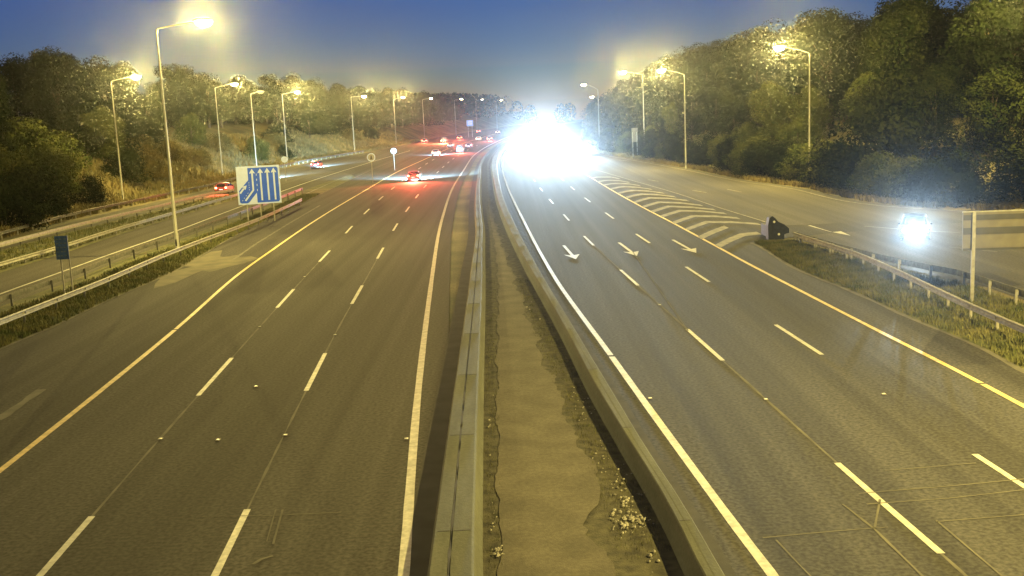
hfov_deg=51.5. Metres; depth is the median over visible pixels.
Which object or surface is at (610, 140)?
shrub
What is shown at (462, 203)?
ground
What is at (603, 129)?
shrub
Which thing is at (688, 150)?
shrub
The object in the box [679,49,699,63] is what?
tree
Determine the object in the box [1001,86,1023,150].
shrub
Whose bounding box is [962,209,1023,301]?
back facing sign
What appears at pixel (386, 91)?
tree
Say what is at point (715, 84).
tree
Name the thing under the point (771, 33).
tree
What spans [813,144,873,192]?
shrub
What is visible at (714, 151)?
shrub
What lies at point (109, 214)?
slip road
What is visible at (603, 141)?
shrub
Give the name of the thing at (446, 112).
tree
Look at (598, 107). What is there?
street lamp
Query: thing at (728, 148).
shrub
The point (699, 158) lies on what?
shrub
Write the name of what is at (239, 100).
tree
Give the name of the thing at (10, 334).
verge weeds
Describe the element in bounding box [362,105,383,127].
shrub
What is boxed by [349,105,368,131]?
tree
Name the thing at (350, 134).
shrub
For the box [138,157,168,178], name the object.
shrub
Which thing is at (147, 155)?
shrub
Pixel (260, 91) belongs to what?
street lamp
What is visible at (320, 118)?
shrub
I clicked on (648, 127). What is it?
shrub
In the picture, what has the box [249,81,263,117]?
tree
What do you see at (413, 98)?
tree
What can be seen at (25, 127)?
shrub
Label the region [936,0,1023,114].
tree
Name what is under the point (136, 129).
tree
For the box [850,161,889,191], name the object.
shrub
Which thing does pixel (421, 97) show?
tree
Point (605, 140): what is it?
shrub
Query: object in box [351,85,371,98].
tree
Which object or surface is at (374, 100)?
tree
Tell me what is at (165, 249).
kerb edge
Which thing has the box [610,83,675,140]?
shrub
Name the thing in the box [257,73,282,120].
tree
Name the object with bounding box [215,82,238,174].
street lamp
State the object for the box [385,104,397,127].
tree
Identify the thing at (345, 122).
tree
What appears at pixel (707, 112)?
tree
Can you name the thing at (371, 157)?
round sign
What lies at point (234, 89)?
tree
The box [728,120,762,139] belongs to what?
shrub
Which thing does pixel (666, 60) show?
tree
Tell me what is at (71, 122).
shrub
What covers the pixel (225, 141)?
shrub
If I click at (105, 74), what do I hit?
tree
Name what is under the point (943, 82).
tree
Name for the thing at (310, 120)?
tree
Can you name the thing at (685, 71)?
tree
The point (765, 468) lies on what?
motorway road
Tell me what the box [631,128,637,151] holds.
back facing sign
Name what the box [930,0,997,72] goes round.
tree
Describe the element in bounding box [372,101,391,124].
tree
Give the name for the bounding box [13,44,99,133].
tree
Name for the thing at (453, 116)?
shrub
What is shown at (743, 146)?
shrub
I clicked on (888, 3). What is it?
tree
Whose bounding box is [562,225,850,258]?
arrow marking
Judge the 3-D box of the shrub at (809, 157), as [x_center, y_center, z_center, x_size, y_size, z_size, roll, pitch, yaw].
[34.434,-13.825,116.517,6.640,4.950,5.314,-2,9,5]
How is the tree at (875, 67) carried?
on the ground at (462, 203)
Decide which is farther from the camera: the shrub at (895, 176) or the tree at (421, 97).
the tree at (421, 97)
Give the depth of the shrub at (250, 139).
234.39 m
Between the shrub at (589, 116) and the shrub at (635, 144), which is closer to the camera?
the shrub at (635, 144)
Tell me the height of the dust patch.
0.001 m
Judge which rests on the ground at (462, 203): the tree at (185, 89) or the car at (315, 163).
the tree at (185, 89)
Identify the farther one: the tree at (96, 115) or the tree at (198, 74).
the tree at (198, 74)
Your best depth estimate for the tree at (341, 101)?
381.91 m
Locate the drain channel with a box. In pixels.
[409,143,736,575]
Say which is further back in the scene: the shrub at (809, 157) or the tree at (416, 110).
the tree at (416, 110)
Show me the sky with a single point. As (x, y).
(540, 54)
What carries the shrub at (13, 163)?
on the ground at (462, 203)
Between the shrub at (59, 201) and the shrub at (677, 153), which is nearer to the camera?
the shrub at (59, 201)
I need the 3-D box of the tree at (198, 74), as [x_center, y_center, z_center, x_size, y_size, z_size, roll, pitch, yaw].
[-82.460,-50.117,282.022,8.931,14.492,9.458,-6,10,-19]
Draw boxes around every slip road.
[0,189,306,306]
[1,192,232,249]
[195,141,418,193]
[571,152,976,224]
[794,222,1023,298]
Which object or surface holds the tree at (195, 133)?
on the ground at (462, 203)
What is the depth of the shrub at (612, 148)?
215.22 m
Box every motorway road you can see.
[0,120,582,575]
[500,121,1023,575]
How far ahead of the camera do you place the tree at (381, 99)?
468.32 m
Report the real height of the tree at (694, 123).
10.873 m
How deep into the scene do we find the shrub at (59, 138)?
136.03 m
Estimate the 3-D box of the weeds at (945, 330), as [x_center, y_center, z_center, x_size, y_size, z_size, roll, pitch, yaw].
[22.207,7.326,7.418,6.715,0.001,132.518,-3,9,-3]
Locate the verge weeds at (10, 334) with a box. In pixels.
[0,193,318,347]
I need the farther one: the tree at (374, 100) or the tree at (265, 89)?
the tree at (374, 100)
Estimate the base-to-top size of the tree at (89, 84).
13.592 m
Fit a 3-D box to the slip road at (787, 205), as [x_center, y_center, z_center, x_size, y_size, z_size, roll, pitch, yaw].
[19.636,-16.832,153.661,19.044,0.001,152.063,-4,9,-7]
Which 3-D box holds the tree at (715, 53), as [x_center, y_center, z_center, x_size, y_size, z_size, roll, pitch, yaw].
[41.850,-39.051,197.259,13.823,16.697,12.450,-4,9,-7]
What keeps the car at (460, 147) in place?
on the motorway road at (342, 452)
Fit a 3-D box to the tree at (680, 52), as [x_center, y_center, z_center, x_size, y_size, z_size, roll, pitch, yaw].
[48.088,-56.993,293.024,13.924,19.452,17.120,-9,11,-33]
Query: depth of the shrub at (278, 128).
265.77 m
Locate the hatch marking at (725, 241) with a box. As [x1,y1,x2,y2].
[591,170,764,247]
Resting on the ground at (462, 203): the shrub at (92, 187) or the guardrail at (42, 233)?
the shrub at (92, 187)
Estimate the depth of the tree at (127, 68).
236.15 m
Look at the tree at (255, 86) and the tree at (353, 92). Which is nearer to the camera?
the tree at (255, 86)
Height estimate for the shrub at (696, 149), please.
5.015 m
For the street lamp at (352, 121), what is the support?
on the ground at (462, 203)
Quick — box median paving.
[486,143,615,575]
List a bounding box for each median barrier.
[427,124,557,575]
[491,124,724,575]
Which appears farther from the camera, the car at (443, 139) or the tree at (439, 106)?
the tree at (439, 106)
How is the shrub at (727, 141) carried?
on the ground at (462, 203)
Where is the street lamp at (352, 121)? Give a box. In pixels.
[351,95,365,151]
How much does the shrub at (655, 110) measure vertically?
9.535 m
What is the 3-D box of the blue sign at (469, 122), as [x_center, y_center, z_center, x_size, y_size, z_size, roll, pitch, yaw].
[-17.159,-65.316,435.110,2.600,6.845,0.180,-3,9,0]
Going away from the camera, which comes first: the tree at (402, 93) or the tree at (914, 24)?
the tree at (914, 24)
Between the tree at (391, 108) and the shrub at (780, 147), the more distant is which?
the tree at (391, 108)
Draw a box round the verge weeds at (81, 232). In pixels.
[0,192,237,269]
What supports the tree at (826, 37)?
on the ground at (462, 203)
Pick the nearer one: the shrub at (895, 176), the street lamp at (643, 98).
the shrub at (895, 176)
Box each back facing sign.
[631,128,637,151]
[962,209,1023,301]
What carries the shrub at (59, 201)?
on the ground at (462, 203)
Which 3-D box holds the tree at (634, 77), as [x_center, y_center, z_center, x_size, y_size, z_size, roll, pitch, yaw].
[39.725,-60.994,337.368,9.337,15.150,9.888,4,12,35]
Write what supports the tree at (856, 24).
on the ground at (462, 203)
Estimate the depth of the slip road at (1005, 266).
63.26 m
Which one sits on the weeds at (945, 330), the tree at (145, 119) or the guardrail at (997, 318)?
the guardrail at (997, 318)
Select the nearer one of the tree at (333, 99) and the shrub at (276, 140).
the shrub at (276, 140)
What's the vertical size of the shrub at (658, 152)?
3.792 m
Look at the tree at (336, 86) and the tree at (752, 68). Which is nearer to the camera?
the tree at (752, 68)
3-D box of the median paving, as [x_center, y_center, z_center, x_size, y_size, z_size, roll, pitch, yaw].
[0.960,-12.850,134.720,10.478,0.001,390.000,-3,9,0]
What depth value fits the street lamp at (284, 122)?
234.76 m
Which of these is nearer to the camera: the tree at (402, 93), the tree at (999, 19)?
the tree at (999, 19)
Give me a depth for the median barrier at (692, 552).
30.08 m
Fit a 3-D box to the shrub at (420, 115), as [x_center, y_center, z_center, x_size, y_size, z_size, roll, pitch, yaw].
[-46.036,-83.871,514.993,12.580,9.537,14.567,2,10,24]
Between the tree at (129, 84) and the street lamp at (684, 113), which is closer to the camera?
the street lamp at (684, 113)
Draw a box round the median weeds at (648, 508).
[482,278,669,567]
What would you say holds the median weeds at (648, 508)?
on the median ground at (596, 523)
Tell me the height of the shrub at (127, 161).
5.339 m
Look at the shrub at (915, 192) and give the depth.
91.50 m
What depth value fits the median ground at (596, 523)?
29.46 m
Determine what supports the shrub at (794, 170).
on the ground at (462, 203)
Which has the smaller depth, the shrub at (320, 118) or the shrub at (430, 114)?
the shrub at (320, 118)
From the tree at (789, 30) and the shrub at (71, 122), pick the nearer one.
the shrub at (71, 122)
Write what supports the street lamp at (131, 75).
on the ground at (462, 203)
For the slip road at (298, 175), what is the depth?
179.69 m
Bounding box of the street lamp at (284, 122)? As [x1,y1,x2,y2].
[282,90,300,162]
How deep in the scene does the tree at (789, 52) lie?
155.74 m
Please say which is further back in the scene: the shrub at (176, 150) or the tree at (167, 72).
the tree at (167, 72)
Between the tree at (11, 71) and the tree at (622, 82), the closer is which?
the tree at (11, 71)
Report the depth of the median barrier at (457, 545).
28.71 m
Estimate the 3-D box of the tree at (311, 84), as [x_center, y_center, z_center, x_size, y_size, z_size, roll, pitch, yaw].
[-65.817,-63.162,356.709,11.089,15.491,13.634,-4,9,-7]
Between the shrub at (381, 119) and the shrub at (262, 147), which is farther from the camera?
the shrub at (381, 119)
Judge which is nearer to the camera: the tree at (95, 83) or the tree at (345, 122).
the tree at (95, 83)
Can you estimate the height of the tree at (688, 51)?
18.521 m
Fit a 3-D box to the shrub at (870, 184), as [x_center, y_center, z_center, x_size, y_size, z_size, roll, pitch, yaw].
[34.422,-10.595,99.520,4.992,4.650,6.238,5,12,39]
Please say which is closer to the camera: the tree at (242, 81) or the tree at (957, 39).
the tree at (957, 39)
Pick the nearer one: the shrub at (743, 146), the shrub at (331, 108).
the shrub at (743, 146)
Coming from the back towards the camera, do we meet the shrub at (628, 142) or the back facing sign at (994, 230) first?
the shrub at (628, 142)
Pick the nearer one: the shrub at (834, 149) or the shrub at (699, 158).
the shrub at (834, 149)
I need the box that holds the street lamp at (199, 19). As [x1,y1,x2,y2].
[156,17,212,247]
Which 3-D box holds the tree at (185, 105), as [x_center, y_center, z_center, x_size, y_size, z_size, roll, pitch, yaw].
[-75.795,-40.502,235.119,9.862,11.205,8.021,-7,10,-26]
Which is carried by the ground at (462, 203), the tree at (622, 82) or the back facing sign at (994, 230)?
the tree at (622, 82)
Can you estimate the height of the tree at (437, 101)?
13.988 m
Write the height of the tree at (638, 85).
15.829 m
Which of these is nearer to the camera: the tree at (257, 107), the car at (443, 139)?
the tree at (257, 107)
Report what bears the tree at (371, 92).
on the ground at (462, 203)
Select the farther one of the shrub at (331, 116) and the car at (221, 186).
the shrub at (331, 116)
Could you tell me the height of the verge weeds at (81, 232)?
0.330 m
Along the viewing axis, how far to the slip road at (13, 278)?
84.95 m
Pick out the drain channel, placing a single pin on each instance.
(425, 503)
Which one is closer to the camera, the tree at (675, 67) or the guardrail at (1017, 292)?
the guardrail at (1017, 292)
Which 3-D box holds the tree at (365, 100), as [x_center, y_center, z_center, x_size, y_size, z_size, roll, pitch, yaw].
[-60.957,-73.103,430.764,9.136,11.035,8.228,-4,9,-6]
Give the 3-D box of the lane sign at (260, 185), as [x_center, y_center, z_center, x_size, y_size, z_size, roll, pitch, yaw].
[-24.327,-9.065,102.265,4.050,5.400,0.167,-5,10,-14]
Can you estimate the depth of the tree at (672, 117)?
194.80 m
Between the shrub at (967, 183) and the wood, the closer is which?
the shrub at (967, 183)
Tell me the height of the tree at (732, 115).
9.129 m
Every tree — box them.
[0,52,35,131]
[0,74,15,121]
[0,82,16,126]
[0,120,27,173]
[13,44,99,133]
[14,51,86,134]
[16,49,55,130]
[39,54,102,128]
[50,51,79,126]
[77,105,128,163]
[78,55,140,119]
[84,75,110,110]
[108,60,142,93]
[108,74,143,117]
[122,92,170,149]
[122,112,149,152]
[126,109,162,149]
[129,94,163,135]
[142,82,175,129]
[145,78,185,130]
[152,63,190,97]
[166,79,192,127]
[169,80,196,128]
[172,112,207,146]
[174,64,203,126]
[187,73,228,127]
[192,72,210,123]
[200,80,237,124]
[207,79,243,127]
[224,84,243,124]
[228,74,252,123]
[233,88,257,124]
[236,83,272,128]
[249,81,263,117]
[256,83,277,123]
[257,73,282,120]
[260,86,293,123]
[279,71,315,116]
[279,78,312,126]
[297,107,316,137]
[303,76,332,100]
[308,83,338,105]
[328,83,350,96]
[328,83,352,111]
[328,91,350,116]
[328,94,336,104]
[339,109,351,129]
[344,93,355,116]
[346,87,361,108]
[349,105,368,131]
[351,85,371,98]
[351,101,366,121]
[355,95,369,107]
[356,106,373,130]
[367,88,386,100]
[368,95,379,109]
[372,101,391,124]
[375,93,388,103]
[376,96,387,104]
[381,87,399,98]
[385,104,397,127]
[386,90,400,104]
[395,106,411,127]
[396,87,408,99]
[402,97,414,104]
[407,104,422,124]
[408,95,423,109]
[416,91,428,100]
[416,95,426,113]
[423,94,435,107]
[432,95,444,105]
[436,105,444,119]
[440,106,449,120]
[448,104,459,121]
[456,108,463,119]
[605,92,627,127]
[612,96,634,125]
[614,96,632,124]
[615,79,624,93]
[617,79,630,91]
[622,72,640,91]
[629,78,639,93]
[630,64,655,94]
[639,61,667,94]
[648,53,690,100]
[657,57,696,97]
[661,102,684,136]
[669,63,695,103]
[671,46,690,58]
[672,85,708,143]
[675,78,712,137]
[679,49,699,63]
[681,46,708,57]
[682,42,716,67]
[689,57,714,106]
[696,60,751,119]
[696,85,730,135]
[701,39,725,63]
[704,27,784,118]
[704,32,768,87]
[710,88,756,138]
[736,54,779,126]
[746,18,791,56]
[746,80,800,143]
[766,54,807,120]
[771,5,849,111]
[771,19,807,85]
[779,9,831,53]
[784,84,836,138]
[787,7,863,129]
[799,11,870,122]
[835,0,951,116]
[843,71,890,140]
[848,0,941,70]
[854,12,929,87]
[899,0,966,110]
[902,62,961,156]
[930,0,970,77]
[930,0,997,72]
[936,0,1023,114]
[937,15,998,118]
[939,63,1023,159]
[949,0,1022,117]
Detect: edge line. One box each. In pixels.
[0,128,778,575]
[0,131,1023,472]
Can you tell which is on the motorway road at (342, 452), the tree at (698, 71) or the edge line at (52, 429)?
the edge line at (52, 429)
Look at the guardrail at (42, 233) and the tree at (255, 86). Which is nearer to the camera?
the guardrail at (42, 233)
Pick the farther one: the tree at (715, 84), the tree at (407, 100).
the tree at (407, 100)
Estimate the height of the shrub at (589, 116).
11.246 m
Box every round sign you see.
[281,156,286,177]
[367,153,374,181]
[391,148,395,168]
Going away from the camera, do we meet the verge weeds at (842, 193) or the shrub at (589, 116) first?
the verge weeds at (842, 193)
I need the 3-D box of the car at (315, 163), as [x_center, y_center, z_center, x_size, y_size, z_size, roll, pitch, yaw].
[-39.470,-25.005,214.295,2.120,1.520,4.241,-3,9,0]
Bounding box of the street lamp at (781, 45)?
[773,44,809,170]
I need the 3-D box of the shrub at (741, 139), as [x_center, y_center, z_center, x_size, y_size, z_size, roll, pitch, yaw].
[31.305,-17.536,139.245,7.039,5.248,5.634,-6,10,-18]
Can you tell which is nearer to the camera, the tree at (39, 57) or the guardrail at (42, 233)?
the guardrail at (42, 233)
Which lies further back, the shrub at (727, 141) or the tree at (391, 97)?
the tree at (391, 97)
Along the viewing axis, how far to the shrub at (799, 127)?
131.37 m
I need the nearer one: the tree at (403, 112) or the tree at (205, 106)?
the tree at (205, 106)
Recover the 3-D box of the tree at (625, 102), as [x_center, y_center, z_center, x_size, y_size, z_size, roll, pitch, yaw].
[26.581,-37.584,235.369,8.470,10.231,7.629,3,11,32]
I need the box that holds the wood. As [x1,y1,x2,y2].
[343,92,575,123]
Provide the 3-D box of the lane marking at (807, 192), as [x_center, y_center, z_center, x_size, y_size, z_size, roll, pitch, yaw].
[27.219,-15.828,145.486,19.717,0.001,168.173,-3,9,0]
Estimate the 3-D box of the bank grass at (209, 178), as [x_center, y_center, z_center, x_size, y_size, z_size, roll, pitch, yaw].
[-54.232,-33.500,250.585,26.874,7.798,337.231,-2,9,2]
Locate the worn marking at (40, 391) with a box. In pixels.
[0,205,1023,575]
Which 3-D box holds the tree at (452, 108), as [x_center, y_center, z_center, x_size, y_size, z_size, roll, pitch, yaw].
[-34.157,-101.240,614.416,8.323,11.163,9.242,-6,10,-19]
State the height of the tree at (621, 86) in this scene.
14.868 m
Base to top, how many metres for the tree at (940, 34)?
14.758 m
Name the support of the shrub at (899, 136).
on the ground at (462, 203)
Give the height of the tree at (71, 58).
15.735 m
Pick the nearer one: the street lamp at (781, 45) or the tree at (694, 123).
the street lamp at (781, 45)
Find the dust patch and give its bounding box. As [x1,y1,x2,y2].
[154,250,257,287]
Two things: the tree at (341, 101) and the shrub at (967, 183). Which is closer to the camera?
the shrub at (967, 183)
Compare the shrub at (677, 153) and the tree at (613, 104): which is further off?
the tree at (613, 104)
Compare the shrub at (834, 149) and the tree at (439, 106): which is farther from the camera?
the tree at (439, 106)
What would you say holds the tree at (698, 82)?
on the ground at (462, 203)
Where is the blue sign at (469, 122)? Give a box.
[467,120,472,136]
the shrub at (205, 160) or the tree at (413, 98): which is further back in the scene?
the tree at (413, 98)
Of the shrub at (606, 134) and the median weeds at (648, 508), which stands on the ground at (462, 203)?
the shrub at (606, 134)
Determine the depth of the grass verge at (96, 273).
89.08 m
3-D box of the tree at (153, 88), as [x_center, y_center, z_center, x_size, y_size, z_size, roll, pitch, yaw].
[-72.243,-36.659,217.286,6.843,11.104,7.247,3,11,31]
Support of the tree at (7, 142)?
on the ground at (462, 203)
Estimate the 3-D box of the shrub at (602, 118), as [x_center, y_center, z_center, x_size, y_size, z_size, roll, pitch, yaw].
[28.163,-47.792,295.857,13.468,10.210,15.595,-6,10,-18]
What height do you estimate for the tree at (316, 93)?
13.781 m
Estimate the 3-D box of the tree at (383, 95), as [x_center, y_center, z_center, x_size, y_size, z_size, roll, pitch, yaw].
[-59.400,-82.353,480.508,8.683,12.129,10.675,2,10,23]
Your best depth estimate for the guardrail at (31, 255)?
94.65 m
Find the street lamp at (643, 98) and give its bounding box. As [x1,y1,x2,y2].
[619,70,644,137]
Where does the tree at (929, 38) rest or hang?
on the ground at (462, 203)
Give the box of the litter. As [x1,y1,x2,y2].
[488,306,659,572]
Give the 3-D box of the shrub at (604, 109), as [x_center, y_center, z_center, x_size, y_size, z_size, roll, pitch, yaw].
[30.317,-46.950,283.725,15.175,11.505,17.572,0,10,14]
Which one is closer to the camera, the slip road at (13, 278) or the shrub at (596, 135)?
the slip road at (13, 278)
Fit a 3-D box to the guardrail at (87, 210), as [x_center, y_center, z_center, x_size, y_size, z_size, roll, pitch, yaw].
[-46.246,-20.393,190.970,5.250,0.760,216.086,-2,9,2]
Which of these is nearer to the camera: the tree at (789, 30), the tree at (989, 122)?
the tree at (989, 122)
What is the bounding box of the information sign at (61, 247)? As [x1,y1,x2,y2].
[54,236,73,293]
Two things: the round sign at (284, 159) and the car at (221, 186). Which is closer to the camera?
the car at (221, 186)
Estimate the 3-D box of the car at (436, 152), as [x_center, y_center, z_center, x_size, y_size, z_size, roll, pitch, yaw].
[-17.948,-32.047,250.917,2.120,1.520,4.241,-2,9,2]
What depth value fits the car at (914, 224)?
69.23 m
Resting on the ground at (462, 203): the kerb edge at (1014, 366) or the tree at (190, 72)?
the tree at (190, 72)
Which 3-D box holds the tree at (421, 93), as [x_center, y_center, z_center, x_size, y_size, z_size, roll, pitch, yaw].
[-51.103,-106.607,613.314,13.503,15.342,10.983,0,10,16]
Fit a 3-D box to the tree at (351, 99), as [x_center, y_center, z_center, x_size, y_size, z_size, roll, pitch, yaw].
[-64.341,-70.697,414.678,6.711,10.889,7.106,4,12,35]
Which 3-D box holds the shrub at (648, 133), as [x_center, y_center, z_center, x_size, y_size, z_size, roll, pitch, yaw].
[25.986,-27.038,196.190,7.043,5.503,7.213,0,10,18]
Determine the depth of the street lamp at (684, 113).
156.10 m
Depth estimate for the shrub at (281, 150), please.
247.31 m
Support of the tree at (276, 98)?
on the ground at (462, 203)
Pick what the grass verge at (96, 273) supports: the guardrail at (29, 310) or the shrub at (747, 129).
the guardrail at (29, 310)
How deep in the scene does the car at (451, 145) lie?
304.69 m
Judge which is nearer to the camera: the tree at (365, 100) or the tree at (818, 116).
the tree at (818, 116)
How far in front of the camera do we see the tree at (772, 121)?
142.72 m
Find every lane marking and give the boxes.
[596,153,995,251]
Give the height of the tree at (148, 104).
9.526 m
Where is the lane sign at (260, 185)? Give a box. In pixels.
[235,165,281,220]
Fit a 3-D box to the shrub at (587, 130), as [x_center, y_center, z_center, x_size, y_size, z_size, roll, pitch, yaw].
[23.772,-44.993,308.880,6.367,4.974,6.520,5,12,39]
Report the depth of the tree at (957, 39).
111.23 m
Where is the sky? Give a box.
[0,0,990,120]
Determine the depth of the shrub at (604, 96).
309.67 m
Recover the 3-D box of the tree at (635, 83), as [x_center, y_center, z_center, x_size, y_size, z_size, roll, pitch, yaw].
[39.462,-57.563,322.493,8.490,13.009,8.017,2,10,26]
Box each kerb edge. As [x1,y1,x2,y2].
[0,162,1023,372]
[2,176,345,312]
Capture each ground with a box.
[0,87,1023,331]
[481,121,683,575]
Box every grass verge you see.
[0,175,354,347]
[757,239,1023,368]
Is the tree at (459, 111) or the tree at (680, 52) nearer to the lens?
the tree at (680, 52)
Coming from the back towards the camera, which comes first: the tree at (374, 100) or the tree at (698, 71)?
the tree at (374, 100)
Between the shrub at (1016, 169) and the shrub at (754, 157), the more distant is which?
the shrub at (754, 157)
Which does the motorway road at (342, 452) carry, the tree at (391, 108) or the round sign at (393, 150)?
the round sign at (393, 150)
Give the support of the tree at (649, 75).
on the ground at (462, 203)
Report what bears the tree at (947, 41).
on the ground at (462, 203)
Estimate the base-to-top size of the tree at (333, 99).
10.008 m
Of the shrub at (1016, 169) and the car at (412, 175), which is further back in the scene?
the car at (412, 175)
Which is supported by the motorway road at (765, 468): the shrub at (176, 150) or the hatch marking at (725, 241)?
the hatch marking at (725, 241)
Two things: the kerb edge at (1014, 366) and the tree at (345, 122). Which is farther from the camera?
the tree at (345, 122)
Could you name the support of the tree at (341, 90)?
on the ground at (462, 203)
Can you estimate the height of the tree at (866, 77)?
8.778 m
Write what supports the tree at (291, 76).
on the ground at (462, 203)
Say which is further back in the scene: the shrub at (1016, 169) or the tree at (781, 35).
the tree at (781, 35)
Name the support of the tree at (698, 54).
on the ground at (462, 203)
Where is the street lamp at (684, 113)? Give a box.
[657,68,686,168]
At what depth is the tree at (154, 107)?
186.82 m
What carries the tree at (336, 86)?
on the ground at (462, 203)
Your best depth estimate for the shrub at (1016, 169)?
84.48 m
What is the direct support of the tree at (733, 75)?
on the ground at (462, 203)
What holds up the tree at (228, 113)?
on the ground at (462, 203)
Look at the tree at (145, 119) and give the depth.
178.05 m
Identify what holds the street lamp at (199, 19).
on the grass verge at (96, 273)
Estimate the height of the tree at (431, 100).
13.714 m
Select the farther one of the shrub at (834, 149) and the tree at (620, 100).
the tree at (620, 100)
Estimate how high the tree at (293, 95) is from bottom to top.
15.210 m
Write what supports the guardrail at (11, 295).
on the grass verge at (96, 273)
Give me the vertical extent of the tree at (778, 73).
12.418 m
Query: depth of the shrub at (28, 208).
103.70 m
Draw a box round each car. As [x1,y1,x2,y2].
[215,182,233,192]
[310,160,322,167]
[407,171,421,181]
[432,149,440,155]
[441,137,446,142]
[447,143,454,147]
[456,144,464,152]
[465,143,472,147]
[898,213,932,239]
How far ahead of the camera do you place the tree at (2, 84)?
149.26 m
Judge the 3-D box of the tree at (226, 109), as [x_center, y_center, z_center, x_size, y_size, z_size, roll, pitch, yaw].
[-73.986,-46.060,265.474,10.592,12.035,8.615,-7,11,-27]
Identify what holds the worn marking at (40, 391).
on the motorway road at (342, 452)
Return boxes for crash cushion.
[761,215,788,239]
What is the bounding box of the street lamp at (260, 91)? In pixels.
[250,90,263,165]
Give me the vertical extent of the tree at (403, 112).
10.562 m
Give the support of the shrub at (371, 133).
on the ground at (462, 203)
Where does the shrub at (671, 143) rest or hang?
on the ground at (462, 203)
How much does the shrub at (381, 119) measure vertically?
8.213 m
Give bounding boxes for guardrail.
[0,150,363,239]
[0,188,302,305]
[0,189,233,250]
[0,193,237,266]
[0,198,301,324]
[793,232,1023,333]
[796,232,1023,304]
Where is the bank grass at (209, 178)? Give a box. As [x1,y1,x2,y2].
[0,125,419,238]
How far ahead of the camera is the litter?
24.53 m
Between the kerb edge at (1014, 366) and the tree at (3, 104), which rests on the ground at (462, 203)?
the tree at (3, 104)
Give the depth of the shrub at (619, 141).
211.71 m
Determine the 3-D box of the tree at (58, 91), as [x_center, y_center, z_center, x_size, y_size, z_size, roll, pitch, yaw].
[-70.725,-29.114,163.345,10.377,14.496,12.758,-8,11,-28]
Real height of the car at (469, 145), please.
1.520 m
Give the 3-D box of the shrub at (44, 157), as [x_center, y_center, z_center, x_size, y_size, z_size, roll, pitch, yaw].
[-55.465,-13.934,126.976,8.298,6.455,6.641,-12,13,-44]
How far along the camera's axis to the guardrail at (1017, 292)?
54.02 m
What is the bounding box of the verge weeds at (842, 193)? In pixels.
[593,146,1022,210]
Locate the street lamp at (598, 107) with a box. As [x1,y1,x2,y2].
[582,83,599,134]
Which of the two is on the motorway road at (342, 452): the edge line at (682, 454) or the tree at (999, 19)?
the edge line at (682, 454)
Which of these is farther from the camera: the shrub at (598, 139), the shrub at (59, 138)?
the shrub at (598, 139)
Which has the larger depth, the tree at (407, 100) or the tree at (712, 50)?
the tree at (407, 100)
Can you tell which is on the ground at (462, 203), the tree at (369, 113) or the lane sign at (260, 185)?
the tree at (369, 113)
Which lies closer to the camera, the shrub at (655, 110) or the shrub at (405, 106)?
the shrub at (655, 110)
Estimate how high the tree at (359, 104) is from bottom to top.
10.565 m
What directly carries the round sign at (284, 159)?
on the slip road at (298, 175)
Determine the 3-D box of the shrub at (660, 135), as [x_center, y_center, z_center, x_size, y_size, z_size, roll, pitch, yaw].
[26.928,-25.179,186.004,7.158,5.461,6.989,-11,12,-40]
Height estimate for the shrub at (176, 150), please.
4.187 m
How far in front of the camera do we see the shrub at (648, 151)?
188.42 m
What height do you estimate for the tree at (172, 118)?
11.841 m
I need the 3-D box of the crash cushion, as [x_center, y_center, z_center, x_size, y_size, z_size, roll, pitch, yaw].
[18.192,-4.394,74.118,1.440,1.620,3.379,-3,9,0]
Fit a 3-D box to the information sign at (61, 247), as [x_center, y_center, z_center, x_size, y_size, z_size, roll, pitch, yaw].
[-25.733,-1.201,61.014,0.715,3.609,0.130,-4,9,-8]
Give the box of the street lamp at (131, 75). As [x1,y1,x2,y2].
[111,74,140,201]
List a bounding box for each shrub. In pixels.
[0,116,69,170]
[0,142,36,188]
[0,173,54,232]
[2,164,78,219]
[21,144,83,194]
[28,129,92,181]
[53,98,144,158]
[71,174,113,205]
[98,147,153,182]
[121,134,165,160]
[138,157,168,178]
[152,140,197,161]
[182,147,214,165]
[197,132,236,151]
[243,138,270,160]
[245,136,264,151]
[261,121,293,142]
[261,132,289,146]
[275,144,297,159]
[287,97,339,134]
[317,100,349,131]
[320,108,342,135]
[340,129,360,140]
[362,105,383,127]
[362,127,380,138]
[371,108,387,126]
[393,101,419,125]
[413,105,428,123]
[420,103,444,125]
[443,107,455,120]
[580,100,598,127]
[581,126,594,141]
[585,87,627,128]
[588,125,610,145]
[593,101,608,127]
[594,127,615,143]
[594,130,607,147]
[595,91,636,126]
[596,131,613,150]
[599,134,611,150]
[599,134,612,149]
[604,132,622,152]
[606,130,630,151]
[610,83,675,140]
[613,131,632,152]
[622,133,639,152]
[626,135,645,155]
[628,94,679,137]
[632,127,657,155]
[640,125,658,134]
[641,133,668,156]
[643,129,676,158]
[653,142,667,159]
[661,132,691,161]
[670,139,697,161]
[676,144,694,163]
[681,133,717,163]
[688,144,713,165]
[706,134,732,167]
[713,142,737,171]
[716,134,748,159]
[721,134,766,169]
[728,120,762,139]
[729,136,774,174]
[734,140,774,176]
[757,139,798,176]
[768,150,799,179]
[774,115,823,148]
[774,142,818,180]
[796,139,849,183]
[807,138,863,186]
[811,68,965,167]
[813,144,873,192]
[845,150,905,197]
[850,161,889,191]
[879,155,929,197]
[889,156,952,202]
[916,145,1005,207]
[971,137,1023,203]
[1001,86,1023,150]

